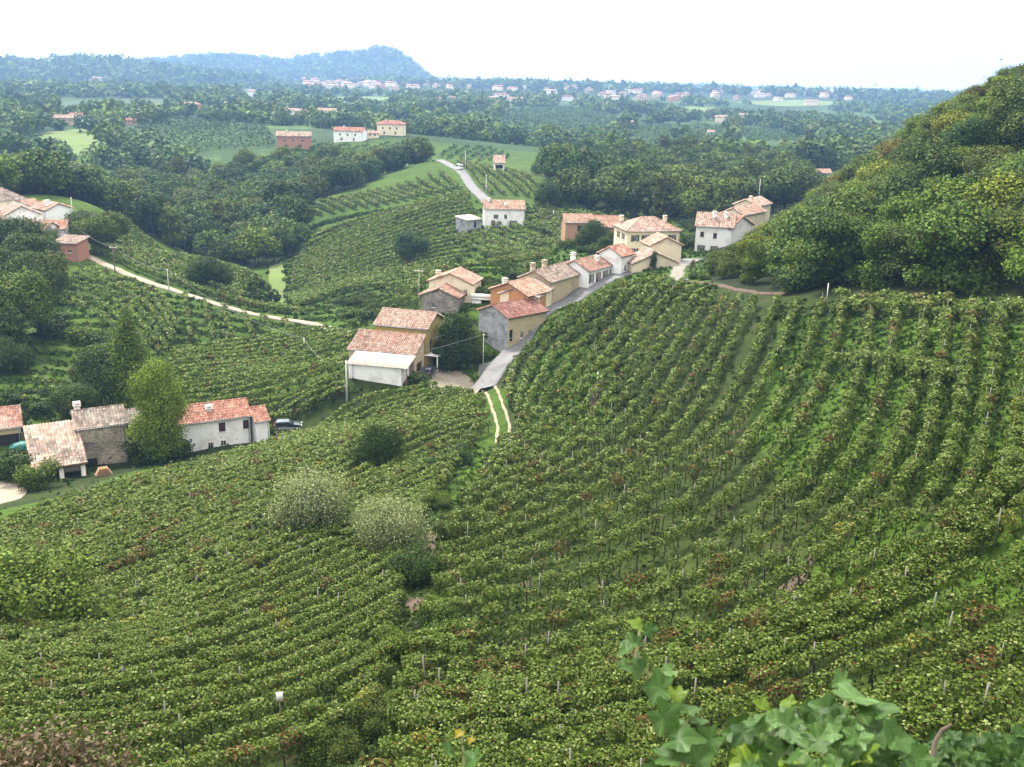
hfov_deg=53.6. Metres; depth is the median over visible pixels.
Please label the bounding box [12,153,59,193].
valley tree
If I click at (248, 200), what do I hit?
valley tree
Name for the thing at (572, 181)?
woodland tree
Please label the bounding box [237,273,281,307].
oak tree
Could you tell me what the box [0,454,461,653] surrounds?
vine row
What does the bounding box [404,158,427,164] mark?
valley tree
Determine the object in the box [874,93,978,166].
robinia tree
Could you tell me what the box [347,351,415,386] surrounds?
lean to
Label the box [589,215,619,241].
brown house wing
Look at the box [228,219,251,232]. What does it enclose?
valley tree
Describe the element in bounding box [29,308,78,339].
shrub
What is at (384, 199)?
vine row
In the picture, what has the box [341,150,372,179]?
valley tree
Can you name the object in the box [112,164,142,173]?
valley tree
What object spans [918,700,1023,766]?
vine row
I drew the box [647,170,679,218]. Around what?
poplar tree
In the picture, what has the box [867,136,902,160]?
robinia tree
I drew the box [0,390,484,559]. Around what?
vine row
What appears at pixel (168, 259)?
vine row
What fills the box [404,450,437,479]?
shrub
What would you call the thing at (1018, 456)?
vine row
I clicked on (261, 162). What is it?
valley tree
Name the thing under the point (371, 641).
shrub
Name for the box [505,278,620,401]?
vine row
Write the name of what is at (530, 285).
orange house
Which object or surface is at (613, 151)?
woodland tree
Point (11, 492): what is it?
farm yard
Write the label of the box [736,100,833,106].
meadow
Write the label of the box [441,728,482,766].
leaf sprig
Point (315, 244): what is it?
vine row
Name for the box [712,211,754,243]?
white house wing
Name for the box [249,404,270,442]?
farmhouse annex
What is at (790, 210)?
robinia tree
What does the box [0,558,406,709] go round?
vine row
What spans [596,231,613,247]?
garden tree
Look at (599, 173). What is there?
woodland tree
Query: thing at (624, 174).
poplar tree
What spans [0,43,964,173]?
woods
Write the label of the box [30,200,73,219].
hamlet house
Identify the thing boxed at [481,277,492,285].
shrub
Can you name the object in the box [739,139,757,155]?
poplar tree
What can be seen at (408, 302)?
shrub
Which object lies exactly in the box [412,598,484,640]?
shrub
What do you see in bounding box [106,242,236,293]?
vine row
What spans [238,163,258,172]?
valley tree
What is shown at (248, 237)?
valley tree
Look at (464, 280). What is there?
plaster house
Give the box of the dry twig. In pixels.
[930,723,951,762]
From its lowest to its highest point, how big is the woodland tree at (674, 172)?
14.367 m
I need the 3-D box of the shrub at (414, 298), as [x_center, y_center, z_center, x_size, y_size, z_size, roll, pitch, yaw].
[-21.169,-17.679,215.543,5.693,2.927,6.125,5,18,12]
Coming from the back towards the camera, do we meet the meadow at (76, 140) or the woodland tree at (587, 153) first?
the meadow at (76, 140)
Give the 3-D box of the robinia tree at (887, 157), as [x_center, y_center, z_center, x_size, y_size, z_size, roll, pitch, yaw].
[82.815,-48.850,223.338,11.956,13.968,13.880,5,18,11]
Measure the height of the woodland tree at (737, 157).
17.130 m
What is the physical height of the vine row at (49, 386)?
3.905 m
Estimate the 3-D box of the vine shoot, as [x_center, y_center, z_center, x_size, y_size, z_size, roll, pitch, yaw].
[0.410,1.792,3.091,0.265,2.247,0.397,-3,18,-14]
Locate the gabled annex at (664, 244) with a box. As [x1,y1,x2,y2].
[640,232,683,260]
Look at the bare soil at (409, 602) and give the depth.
72.67 m
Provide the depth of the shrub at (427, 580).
76.24 m
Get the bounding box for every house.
[0,187,26,207]
[0,201,42,219]
[17,198,38,206]
[24,218,59,250]
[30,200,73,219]
[45,219,70,236]
[52,114,79,124]
[68,112,92,121]
[88,76,101,80]
[177,102,200,110]
[247,89,255,96]
[276,130,311,148]
[317,107,337,112]
[326,84,338,89]
[333,126,366,142]
[344,82,352,88]
[357,81,362,86]
[363,81,372,86]
[369,84,376,88]
[376,119,406,135]
[378,83,385,88]
[386,81,393,86]
[406,84,414,88]
[418,283,466,313]
[426,266,483,302]
[446,84,452,89]
[476,298,549,351]
[482,198,525,228]
[488,277,548,306]
[493,93,508,97]
[493,155,505,172]
[494,85,502,90]
[497,276,554,306]
[503,96,523,104]
[517,259,580,302]
[546,89,556,94]
[560,213,592,245]
[561,95,573,100]
[566,252,612,287]
[585,87,592,93]
[596,243,635,273]
[604,92,611,98]
[605,90,615,94]
[610,95,620,100]
[628,247,680,272]
[633,89,641,94]
[634,95,642,100]
[640,94,648,100]
[651,94,656,99]
[668,96,674,101]
[669,95,678,100]
[694,211,736,251]
[713,93,718,99]
[715,115,729,121]
[721,203,766,227]
[732,196,772,222]
[733,95,739,100]
[754,93,765,97]
[773,97,782,101]
[785,93,795,97]
[804,99,818,105]
[819,92,829,97]
[844,96,852,99]
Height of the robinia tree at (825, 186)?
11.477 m
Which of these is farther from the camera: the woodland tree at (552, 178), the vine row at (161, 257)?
the woodland tree at (552, 178)
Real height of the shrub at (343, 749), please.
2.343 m
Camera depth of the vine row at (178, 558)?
84.83 m
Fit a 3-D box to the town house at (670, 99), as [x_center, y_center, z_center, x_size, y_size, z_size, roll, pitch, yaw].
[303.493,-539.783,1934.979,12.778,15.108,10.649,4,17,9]
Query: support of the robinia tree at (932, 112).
on the ground at (522, 158)
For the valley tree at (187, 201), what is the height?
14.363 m
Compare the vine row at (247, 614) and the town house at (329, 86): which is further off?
the town house at (329, 86)
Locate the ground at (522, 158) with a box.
[0,52,1023,766]
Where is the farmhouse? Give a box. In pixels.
[170,397,251,451]
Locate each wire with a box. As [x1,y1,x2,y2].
[167,269,300,337]
[350,334,482,364]
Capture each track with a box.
[483,388,498,443]
[485,385,510,431]
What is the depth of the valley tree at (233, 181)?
445.77 m
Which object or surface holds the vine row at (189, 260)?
on the ground at (522, 158)
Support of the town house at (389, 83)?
on the ground at (522, 158)
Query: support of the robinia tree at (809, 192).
on the ground at (522, 158)
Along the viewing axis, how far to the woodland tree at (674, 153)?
522.76 m
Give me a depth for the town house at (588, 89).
2311.65 m
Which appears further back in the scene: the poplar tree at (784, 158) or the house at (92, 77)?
the house at (92, 77)
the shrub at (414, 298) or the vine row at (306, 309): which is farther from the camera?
the vine row at (306, 309)
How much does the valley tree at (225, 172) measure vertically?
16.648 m
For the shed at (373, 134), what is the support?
on the ground at (522, 158)
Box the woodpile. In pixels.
[95,466,112,476]
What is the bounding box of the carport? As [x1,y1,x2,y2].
[424,350,442,372]
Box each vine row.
[0,372,479,528]
[0,384,462,535]
[0,387,468,543]
[0,388,473,546]
[0,389,473,549]
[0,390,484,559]
[0,391,471,549]
[0,392,474,554]
[0,394,484,563]
[0,396,476,569]
[0,397,486,569]
[0,431,479,616]
[0,440,472,621]
[0,447,466,637]
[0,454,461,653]
[0,463,454,642]
[0,468,451,657]
[0,480,439,668]
[0,492,432,668]
[0,499,431,673]
[0,519,420,676]
[0,531,416,692]
[0,546,409,705]
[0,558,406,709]
[0,569,405,723]
[0,586,406,729]
[0,601,400,738]
[0,620,395,754]
[0,634,395,766]
[8,403,477,579]
[8,406,477,580]
[12,408,480,585]
[14,419,490,610]
[17,393,108,406]
[20,407,490,592]
[28,416,483,603]
[29,385,105,397]
[31,373,101,389]
[41,656,391,766]
[48,295,120,327]
[64,289,147,348]
[65,280,163,353]
[67,273,168,350]
[70,270,174,343]
[78,263,177,337]
[85,261,182,330]
[89,245,314,315]
[95,244,299,311]
[97,243,288,308]
[100,243,278,302]
[103,243,240,294]
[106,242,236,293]
[108,210,256,287]
[109,681,382,766]
[110,240,243,291]
[111,241,242,293]
[113,242,227,288]
[116,239,243,290]
[117,236,249,291]
[118,212,266,283]
[120,234,246,287]
[121,213,261,278]
[124,233,256,288]
[128,227,254,281]
[154,351,348,388]
[156,330,353,364]
[156,330,356,366]
[156,336,350,378]
[159,334,352,372]
[159,339,350,378]
[163,346,348,384]
[163,354,347,392]
[166,328,358,361]
[169,327,347,356]
[171,321,359,354]
[171,354,348,395]
[176,317,359,348]
[176,357,344,402]
[180,290,193,339]
[183,360,343,403]
[196,371,345,405]
[200,298,215,340]
[220,302,234,336]
[239,308,254,334]
[256,374,343,411]
[259,313,274,331]
[269,383,345,421]
[270,379,345,419]
[280,316,294,332]
[282,231,482,298]
[284,225,455,287]
[284,227,481,293]
[285,235,482,295]
[286,241,473,298]
[286,257,454,302]
[287,199,468,268]
[287,206,473,273]
[287,217,455,279]
[287,245,471,297]
[287,260,448,302]
[288,221,455,283]
[288,229,457,290]
[288,251,465,301]
[289,210,475,274]
[289,264,440,303]
[289,269,434,304]
[290,202,473,267]
[290,273,424,305]
[292,196,470,261]
[292,278,415,304]
[293,194,466,259]
[298,192,470,253]
[305,192,468,247]
[307,200,335,212]
[309,190,470,242]
[309,206,322,214]
[311,190,467,238]
[316,198,344,209]
[327,196,356,208]
[338,194,368,206]
[348,192,379,205]
[358,190,389,202]
[359,613,1023,766]
[367,189,399,201]
[375,187,408,201]
[378,557,1023,761]
[379,592,1023,766]
[385,184,418,197]
[386,311,1023,718]
[386,387,1023,724]
[387,418,1023,731]
[387,464,1023,731]
[390,626,1023,766]
[391,250,551,307]
[392,246,556,296]
[392,294,980,692]
[394,243,558,291]
[395,244,555,292]
[395,249,553,298]
[395,251,549,307]
[396,182,428,195]
[397,252,544,308]
[397,293,955,689]
[397,536,1023,741]
[400,298,934,679]
[404,180,437,193]
[406,298,903,661]
[409,474,1023,729]
[415,176,446,192]
[416,297,876,653]
[419,289,849,623]
[419,294,1008,701]
[427,172,454,189]
[430,296,800,595]
[434,293,781,577]
[435,292,757,561]
[438,169,462,188]
[444,290,729,534]
[445,287,717,524]
[446,294,827,604]
[449,234,502,254]
[454,292,743,547]
[456,157,493,193]
[459,232,513,250]
[459,287,705,515]
[462,277,685,499]
[464,158,505,195]
[464,280,698,505]
[467,229,524,250]
[474,160,518,193]
[475,277,674,480]
[477,228,534,248]
[481,272,666,468]
[483,162,530,195]
[484,225,544,246]
[489,273,658,464]
[495,221,554,245]
[495,272,645,460]
[496,279,630,442]
[504,168,536,194]
[505,166,542,188]
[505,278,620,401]
[506,658,1023,766]
[507,221,560,244]
[522,221,560,240]
[525,213,560,229]
[529,209,561,224]
[530,206,561,221]
[531,203,561,215]
[532,218,560,233]
[536,202,563,215]
[542,202,572,213]
[554,205,584,213]
[556,204,625,220]
[562,202,678,226]
[686,675,1023,766]
[829,348,965,383]
[831,295,1023,321]
[832,286,1023,315]
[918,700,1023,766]
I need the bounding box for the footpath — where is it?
[685,281,789,295]
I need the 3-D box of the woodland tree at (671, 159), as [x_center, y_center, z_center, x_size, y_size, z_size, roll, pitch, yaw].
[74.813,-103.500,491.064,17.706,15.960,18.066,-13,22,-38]
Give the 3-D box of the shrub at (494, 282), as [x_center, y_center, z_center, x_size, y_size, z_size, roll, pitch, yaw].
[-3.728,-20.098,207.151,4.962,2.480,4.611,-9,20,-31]
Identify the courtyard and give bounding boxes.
[414,369,479,394]
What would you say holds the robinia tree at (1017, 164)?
on the ground at (522, 158)
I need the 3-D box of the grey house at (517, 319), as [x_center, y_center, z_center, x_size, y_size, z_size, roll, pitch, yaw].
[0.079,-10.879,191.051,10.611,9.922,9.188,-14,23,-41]
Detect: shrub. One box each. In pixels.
[0,388,23,405]
[0,434,39,482]
[0,500,145,639]
[2,452,66,490]
[20,384,49,401]
[20,397,51,414]
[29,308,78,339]
[64,321,95,347]
[77,342,114,356]
[84,329,102,342]
[88,329,116,345]
[92,344,110,352]
[94,327,114,335]
[117,423,171,466]
[147,427,196,463]
[154,335,167,345]
[254,400,282,436]
[278,707,357,766]
[286,283,301,290]
[304,693,367,759]
[306,717,370,766]
[312,528,343,544]
[316,542,344,559]
[330,295,346,304]
[336,306,357,316]
[342,295,357,305]
[342,683,407,737]
[348,631,393,662]
[348,651,401,683]
[352,295,362,303]
[354,309,374,321]
[358,696,401,742]
[364,301,380,310]
[365,298,380,308]
[373,589,445,662]
[377,686,414,720]
[379,302,388,306]
[379,532,450,588]
[393,295,402,303]
[393,624,448,661]
[395,286,408,294]
[397,295,412,304]
[400,303,416,308]
[400,370,444,388]
[401,293,420,302]
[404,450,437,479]
[405,593,457,611]
[406,298,418,306]
[406,612,440,633]
[411,569,445,585]
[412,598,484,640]
[413,609,455,621]
[419,484,458,504]
[429,483,457,509]
[429,515,471,542]
[444,439,479,466]
[475,284,492,293]
[478,331,488,338]
[480,248,494,257]
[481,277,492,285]
[482,349,496,359]
[488,279,501,285]
[493,249,511,257]
[500,264,510,268]
[505,269,519,278]
[518,269,526,275]
[525,206,538,215]
[525,223,536,229]
[528,238,546,249]
[539,225,551,233]
[548,245,561,251]
[555,239,575,248]
[570,245,585,252]
[579,242,603,254]
[584,241,595,251]
[678,217,695,227]
[679,231,695,242]
[679,236,694,249]
[680,232,694,247]
[686,225,695,231]
[688,271,698,278]
[694,271,711,280]
[703,282,717,289]
[727,269,743,278]
[739,278,751,283]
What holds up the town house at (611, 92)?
on the ground at (522, 158)
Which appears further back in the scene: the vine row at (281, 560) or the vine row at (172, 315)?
the vine row at (172, 315)
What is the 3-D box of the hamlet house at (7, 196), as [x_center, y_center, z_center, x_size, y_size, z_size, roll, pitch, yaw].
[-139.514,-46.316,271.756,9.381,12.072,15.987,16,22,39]
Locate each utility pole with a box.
[109,246,116,271]
[345,360,347,402]
[483,334,484,364]
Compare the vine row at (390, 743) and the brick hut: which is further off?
the brick hut
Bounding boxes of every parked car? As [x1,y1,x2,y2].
[274,419,301,430]
[421,365,437,375]
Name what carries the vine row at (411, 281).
on the ground at (522, 158)
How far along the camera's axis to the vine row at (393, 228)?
327.06 m
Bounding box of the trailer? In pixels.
[9,441,27,452]
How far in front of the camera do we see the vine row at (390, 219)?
338.38 m
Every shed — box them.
[0,404,22,445]
[126,117,137,124]
[285,107,298,114]
[367,130,379,138]
[455,214,482,233]
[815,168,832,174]
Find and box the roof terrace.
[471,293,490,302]
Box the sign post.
[276,692,282,729]
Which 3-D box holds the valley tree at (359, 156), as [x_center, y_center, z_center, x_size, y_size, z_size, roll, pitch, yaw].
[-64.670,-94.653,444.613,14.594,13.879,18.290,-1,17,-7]
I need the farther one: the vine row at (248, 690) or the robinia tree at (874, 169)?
the robinia tree at (874, 169)
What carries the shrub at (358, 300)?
on the ground at (522, 158)
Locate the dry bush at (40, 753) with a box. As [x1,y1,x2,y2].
[0,691,158,766]
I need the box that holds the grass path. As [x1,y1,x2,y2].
[268,263,286,302]
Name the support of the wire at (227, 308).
attached to the utility pole
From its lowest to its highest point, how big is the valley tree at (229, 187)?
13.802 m
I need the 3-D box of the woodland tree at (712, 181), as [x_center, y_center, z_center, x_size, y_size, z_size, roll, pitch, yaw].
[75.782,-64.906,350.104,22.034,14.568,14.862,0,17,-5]
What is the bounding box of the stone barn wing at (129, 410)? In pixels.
[125,407,149,458]
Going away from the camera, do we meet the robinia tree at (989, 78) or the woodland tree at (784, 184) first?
the robinia tree at (989, 78)
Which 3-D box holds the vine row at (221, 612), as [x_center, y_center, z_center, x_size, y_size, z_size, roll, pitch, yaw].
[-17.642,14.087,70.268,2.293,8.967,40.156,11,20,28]
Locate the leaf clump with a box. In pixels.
[721,670,938,766]
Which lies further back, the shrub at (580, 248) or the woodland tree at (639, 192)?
the woodland tree at (639, 192)
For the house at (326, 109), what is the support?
on the ground at (522, 158)
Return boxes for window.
[85,442,93,450]
[207,442,214,448]
[218,422,226,432]
[220,439,226,445]
[243,420,248,429]
[589,274,593,283]
[596,272,600,281]
[631,235,639,241]
[697,245,704,250]
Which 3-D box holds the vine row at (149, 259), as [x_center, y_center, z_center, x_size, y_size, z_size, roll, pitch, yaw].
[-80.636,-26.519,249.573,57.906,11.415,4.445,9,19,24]
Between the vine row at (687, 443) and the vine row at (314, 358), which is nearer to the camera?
the vine row at (687, 443)
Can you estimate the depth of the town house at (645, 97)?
1962.56 m
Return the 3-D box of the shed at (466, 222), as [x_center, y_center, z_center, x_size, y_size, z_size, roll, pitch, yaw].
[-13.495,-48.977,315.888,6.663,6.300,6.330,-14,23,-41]
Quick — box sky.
[0,0,1023,91]
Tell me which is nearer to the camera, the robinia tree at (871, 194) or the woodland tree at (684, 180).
the robinia tree at (871, 194)
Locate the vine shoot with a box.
[613,617,724,766]
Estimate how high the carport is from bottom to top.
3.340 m
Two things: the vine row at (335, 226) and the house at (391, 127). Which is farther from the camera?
the house at (391, 127)
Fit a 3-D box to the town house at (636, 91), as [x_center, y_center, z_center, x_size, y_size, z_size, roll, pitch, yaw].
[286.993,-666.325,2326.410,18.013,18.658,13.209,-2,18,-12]
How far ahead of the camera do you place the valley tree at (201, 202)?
366.56 m
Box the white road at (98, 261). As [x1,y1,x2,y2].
[87,255,348,331]
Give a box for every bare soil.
[400,662,434,688]
[405,597,425,610]
[424,526,466,584]
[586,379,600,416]
[733,555,812,652]
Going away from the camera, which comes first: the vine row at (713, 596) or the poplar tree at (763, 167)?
the vine row at (713, 596)
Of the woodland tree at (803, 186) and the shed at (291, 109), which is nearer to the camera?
the woodland tree at (803, 186)
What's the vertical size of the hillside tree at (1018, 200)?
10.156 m
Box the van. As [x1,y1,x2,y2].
[455,164,462,169]
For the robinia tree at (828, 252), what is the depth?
140.48 m
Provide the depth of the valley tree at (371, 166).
430.88 m
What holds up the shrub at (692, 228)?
on the ground at (522, 158)
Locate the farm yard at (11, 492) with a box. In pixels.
[0,479,27,504]
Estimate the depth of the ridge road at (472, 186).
397.19 m
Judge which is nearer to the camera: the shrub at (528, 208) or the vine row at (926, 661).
the vine row at (926, 661)
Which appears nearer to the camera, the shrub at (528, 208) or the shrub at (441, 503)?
the shrub at (441, 503)
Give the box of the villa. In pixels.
[612,215,681,251]
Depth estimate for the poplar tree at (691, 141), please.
554.05 m
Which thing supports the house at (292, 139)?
on the ground at (522, 158)
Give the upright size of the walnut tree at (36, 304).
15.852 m
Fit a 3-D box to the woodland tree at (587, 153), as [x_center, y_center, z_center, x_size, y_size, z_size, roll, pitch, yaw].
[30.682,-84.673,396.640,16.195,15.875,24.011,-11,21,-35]
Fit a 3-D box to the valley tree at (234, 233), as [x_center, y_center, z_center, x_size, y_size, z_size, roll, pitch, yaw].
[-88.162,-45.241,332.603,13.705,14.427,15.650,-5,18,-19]
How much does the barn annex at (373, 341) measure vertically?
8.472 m
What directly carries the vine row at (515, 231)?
on the ground at (522, 158)
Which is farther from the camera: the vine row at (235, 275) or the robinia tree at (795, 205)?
the vine row at (235, 275)
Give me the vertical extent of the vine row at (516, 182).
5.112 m
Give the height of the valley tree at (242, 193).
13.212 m
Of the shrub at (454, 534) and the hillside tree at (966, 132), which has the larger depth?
the hillside tree at (966, 132)
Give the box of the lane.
[670,264,688,279]
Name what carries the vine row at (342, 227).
on the ground at (522, 158)
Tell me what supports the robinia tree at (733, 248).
on the ground at (522, 158)
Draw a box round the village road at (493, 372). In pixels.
[470,258,703,388]
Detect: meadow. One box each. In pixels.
[36,129,105,155]
[60,99,173,105]
[335,96,388,103]
[681,106,713,113]
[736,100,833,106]
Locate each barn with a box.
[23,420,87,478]
[70,401,128,463]
[372,307,444,365]
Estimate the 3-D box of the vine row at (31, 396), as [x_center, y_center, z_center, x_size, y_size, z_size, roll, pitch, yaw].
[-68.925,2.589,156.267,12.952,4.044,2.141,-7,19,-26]
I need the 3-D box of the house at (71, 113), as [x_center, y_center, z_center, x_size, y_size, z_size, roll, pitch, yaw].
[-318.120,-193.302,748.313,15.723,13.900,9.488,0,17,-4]
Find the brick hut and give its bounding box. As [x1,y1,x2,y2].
[56,234,89,261]
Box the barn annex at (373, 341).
[346,329,425,374]
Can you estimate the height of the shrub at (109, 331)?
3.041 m
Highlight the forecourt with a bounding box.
[478,362,488,388]
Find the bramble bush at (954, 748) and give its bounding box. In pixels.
[926,723,1023,766]
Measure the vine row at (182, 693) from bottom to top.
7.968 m
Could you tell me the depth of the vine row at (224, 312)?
212.53 m
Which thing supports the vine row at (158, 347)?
on the ground at (522, 158)
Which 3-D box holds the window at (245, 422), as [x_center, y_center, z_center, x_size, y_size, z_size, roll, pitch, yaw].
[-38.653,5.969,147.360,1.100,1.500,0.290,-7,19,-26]
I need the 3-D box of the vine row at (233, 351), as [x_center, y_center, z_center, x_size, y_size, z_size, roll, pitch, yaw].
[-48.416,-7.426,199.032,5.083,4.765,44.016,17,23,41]
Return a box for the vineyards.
[0,105,802,217]
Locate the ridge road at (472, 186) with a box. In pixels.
[432,160,528,223]
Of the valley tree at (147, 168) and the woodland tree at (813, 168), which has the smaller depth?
the woodland tree at (813, 168)
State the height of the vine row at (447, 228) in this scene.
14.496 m
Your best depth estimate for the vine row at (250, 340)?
202.30 m
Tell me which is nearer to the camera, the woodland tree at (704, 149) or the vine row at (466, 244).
the vine row at (466, 244)
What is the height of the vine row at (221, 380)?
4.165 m
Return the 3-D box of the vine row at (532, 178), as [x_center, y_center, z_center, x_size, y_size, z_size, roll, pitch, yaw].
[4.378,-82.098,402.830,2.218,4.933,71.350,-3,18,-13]
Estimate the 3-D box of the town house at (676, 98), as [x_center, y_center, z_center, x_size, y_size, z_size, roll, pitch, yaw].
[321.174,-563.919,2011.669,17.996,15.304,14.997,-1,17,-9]
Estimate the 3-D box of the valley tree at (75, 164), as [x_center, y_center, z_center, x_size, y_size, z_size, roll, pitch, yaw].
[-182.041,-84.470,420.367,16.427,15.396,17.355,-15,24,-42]
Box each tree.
[0,150,22,190]
[0,152,28,187]
[0,212,49,248]
[0,227,71,265]
[0,231,44,293]
[0,263,64,342]
[0,281,45,343]
[0,329,38,372]
[1,244,77,293]
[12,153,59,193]
[12,183,57,194]
[16,146,72,194]
[36,217,60,243]
[44,257,86,302]
[45,377,103,415]
[47,165,89,199]
[52,165,110,201]
[64,205,104,243]
[66,161,86,167]
[66,342,129,401]
[68,207,122,253]
[74,195,95,205]
[85,161,106,177]
[88,178,138,214]
[94,209,138,242]
[97,283,166,408]
[101,172,117,182]
[103,288,236,462]
[107,173,120,177]
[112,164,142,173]
[117,167,151,180]
[118,190,167,232]
[119,177,149,189]
[129,186,148,200]
[136,167,172,183]
[137,184,180,225]
[142,167,158,172]
[142,212,182,237]
[143,180,175,196]
[152,209,193,233]
[155,201,189,247]
[156,177,189,192]
[158,163,174,173]
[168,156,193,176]
[169,173,195,185]
[171,182,195,198]
[173,194,202,206]
[175,201,216,223]
[179,214,215,248]
[182,168,217,181]
[182,253,236,286]
[186,166,204,173]
[187,183,223,201]
[189,175,202,187]
[190,185,222,196]
[191,195,223,216]
[191,229,226,255]
[192,180,219,188]
[203,198,240,224]
[207,161,222,174]
[207,174,223,182]
[207,238,243,261]
[208,175,225,191]
[209,191,228,198]
[210,220,230,235]
[211,160,243,180]
[219,187,239,197]
[220,191,236,202]
[220,438,375,561]
[222,159,243,167]
[223,179,237,189]
[223,224,245,264]
[226,173,251,185]
[227,187,256,208]
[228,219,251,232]
[228,224,283,266]
[232,148,256,164]
[233,196,266,220]
[235,202,276,221]
[237,178,269,188]
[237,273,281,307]
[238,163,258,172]
[244,238,279,264]
[248,172,279,184]
[248,188,266,200]
[250,211,288,229]
[252,154,264,164]
[253,149,282,169]
[253,166,276,175]
[257,159,286,173]
[260,179,315,207]
[264,194,315,224]
[265,162,283,174]
[267,168,297,177]
[268,217,312,255]
[271,146,295,159]
[273,471,444,563]
[279,172,302,180]
[281,153,306,167]
[281,166,304,172]
[283,176,308,189]
[290,181,315,201]
[297,151,318,171]
[298,172,328,196]
[303,164,336,195]
[314,143,346,158]
[316,154,334,192]
[321,154,338,162]
[328,159,366,189]
[332,161,361,189]
[338,146,354,161]
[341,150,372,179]
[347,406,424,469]
[349,152,380,179]
[357,158,386,181]
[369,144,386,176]
[379,227,432,262]
[381,148,409,170]
[382,159,395,172]
[383,144,414,169]
[399,135,435,162]
[402,135,430,163]
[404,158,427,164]
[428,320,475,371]
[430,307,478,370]
[440,312,486,370]
[459,313,486,368]
[471,326,486,361]
[530,153,541,175]
[532,180,566,206]
[533,145,620,177]
[537,142,556,177]
[549,170,562,182]
[552,165,599,204]
[556,152,598,176]
[559,164,590,178]
[562,141,573,151]
[566,147,607,174]
[569,137,596,148]
[574,231,590,246]
[577,195,595,208]
[578,142,596,150]
[578,216,611,246]
[583,164,632,213]
[591,159,626,177]
[593,143,614,150]
[594,158,616,178]
[594,167,628,204]
[595,147,627,159]
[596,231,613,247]
[598,127,618,147]
[601,153,625,166]
[605,202,907,291]
[613,139,624,151]
[614,159,645,210]
[618,142,644,161]
[620,139,632,145]
[624,138,651,147]
[625,156,660,169]
[625,168,661,211]
[631,141,645,151]
[631,151,654,159]
[632,161,660,172]
[633,170,655,179]
[639,156,655,161]
[643,167,673,178]
[645,146,669,156]
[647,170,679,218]
[649,251,659,269]
[654,128,673,149]
[654,154,684,166]
[661,163,692,171]
[663,147,686,158]
[665,170,694,178]
[667,162,699,175]
[668,144,694,161]
[669,138,685,145]
[669,171,711,210]
[672,188,714,218]
[677,162,699,168]
[682,132,700,149]
[686,166,714,203]
[688,167,723,178]
[688,221,775,315]
[690,144,701,157]
[691,156,700,162]
[694,152,707,159]
[696,144,715,152]
[697,152,726,167]
[698,141,885,177]
[702,175,745,200]
[704,148,729,172]
[705,255,723,274]
[706,247,742,278]
[710,159,747,178]
[710,177,740,211]
[710,206,815,248]
[712,149,732,158]
[714,170,757,201]
[715,138,735,152]
[724,149,748,164]
[727,154,742,166]
[730,242,741,257]
[735,148,763,178]
[737,239,770,284]
[738,230,771,271]
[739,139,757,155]
[742,230,758,257]
[745,189,873,289]
[751,168,798,211]
[753,220,771,230]
[754,157,774,169]
[756,149,783,159]
[756,202,795,237]
[756,202,837,286]
[757,160,769,174]
[759,170,774,178]
[762,158,792,173]
[765,204,806,269]
[767,166,811,208]
[767,182,841,215]
[771,148,800,165]
[771,191,816,218]
[774,144,792,167]
[774,233,831,291]
[776,192,802,206]
[786,158,811,166]
[790,198,808,208]
[791,157,814,169]
[797,166,824,188]
[798,159,817,188]
[799,142,872,194]
[802,172,840,206]
[804,185,818,198]
[808,169,827,179]
[809,179,841,198]
[816,182,853,214]
[818,183,877,221]
[820,174,845,198]
[822,174,847,183]
[826,201,864,246]
[833,214,874,270]
[835,163,872,195]
[839,151,861,187]
[848,153,878,181]
[850,132,891,186]
[855,178,883,208]
[859,137,919,193]
[859,204,903,265]
[864,164,901,195]
[866,129,893,171]
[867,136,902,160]
[868,170,935,222]
[868,189,943,282]
[870,172,961,317]
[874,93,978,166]
[875,126,906,159]
[875,159,910,177]
[885,127,907,140]
[887,141,927,165]
[890,135,936,163]
[890,172,1010,295]
[892,101,933,141]
[892,171,980,227]
[899,118,969,184]
[907,114,933,138]
[911,127,932,141]
[912,106,939,140]
[914,82,988,112]
[915,162,1012,280]
[921,80,964,117]
[922,174,959,188]
[923,141,1021,177]
[930,90,959,125]
[931,102,1023,158]
[937,103,1016,150]
[938,100,984,142]
[940,192,1023,281]
[941,88,980,115]
[947,118,998,180]
[954,166,1023,214]
[957,163,996,192]
[962,76,1011,120]
[973,79,1020,128]
[978,149,1023,174]
[981,59,1023,140]
[983,69,996,92]
[986,72,1013,96]
[988,92,1023,150]
[989,229,1023,287]
[992,55,1022,76]
[993,65,1020,87]
[994,147,1023,172]
[995,163,1023,186]
[995,188,1023,228]
[1002,158,1023,172]
[1017,63,1023,75]
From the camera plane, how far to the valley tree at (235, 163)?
497.31 m
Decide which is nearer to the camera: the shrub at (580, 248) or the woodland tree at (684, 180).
the shrub at (580, 248)
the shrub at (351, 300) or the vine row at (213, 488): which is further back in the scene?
the shrub at (351, 300)
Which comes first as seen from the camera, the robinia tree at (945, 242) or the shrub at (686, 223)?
the robinia tree at (945, 242)
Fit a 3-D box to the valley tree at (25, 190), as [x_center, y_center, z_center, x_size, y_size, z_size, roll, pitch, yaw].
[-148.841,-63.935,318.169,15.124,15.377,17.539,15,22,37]
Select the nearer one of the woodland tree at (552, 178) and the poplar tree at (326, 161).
the woodland tree at (552, 178)

